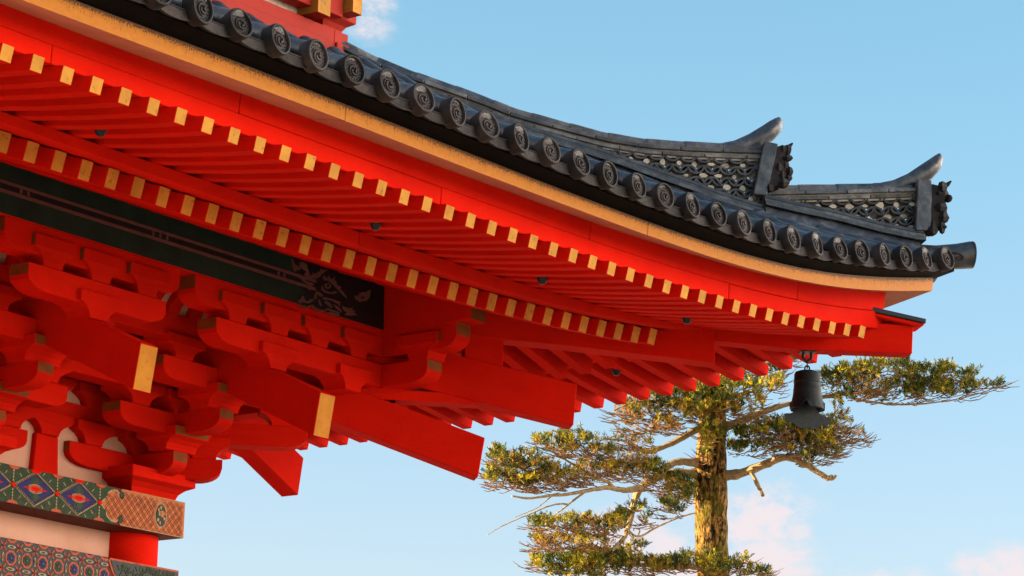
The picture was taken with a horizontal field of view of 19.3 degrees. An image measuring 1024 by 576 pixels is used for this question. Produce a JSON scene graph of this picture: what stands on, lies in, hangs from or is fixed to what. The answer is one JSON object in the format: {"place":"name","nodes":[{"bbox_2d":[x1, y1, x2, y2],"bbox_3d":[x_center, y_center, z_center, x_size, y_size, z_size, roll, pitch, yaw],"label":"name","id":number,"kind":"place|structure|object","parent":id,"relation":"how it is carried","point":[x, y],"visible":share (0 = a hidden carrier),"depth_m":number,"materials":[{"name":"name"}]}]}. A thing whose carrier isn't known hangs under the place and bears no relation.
{"place":"outdoors","nodes":[
{"label":"outdoors","id":0,"kind":"place"},
{"bbox_2d":[157,0,1023,575],"label":"sky","id":1,"kind":"structure","parent":0,"point":[862,91],"materials":[{"name":"blue"}]},
{"label":"ground","id":2,"kind":"structure","parent":0,"visible":0},
{"bbox_2d":[0,0,976,575],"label":"pagoda","id":3,"kind":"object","parent":2,"relation":"on","point":[264,238],"visible":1,"depth_m":18.64,"materials":[{"name":"paint"}]},
{"bbox_2d":[784,350,829,428],"bbox_3d":[2.009,0.680,20.474,0.265,0.555,0.240,-4,-14,20],"label":"wind bell","id":4,"kind":"object","parent":3,"relation":"hanging from","point":[807,405],"visible":1,"depth_m":20.41,"materials":[{"name":"black metal"}]},
{"bbox_2d":[478,355,1017,575],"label":"pine tree","id":5,"kind":"object","parent":2,"relation":"on","point":[710,474],"visible":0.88,"depth_m":44.11,"materials":[{"name":"green plant"}]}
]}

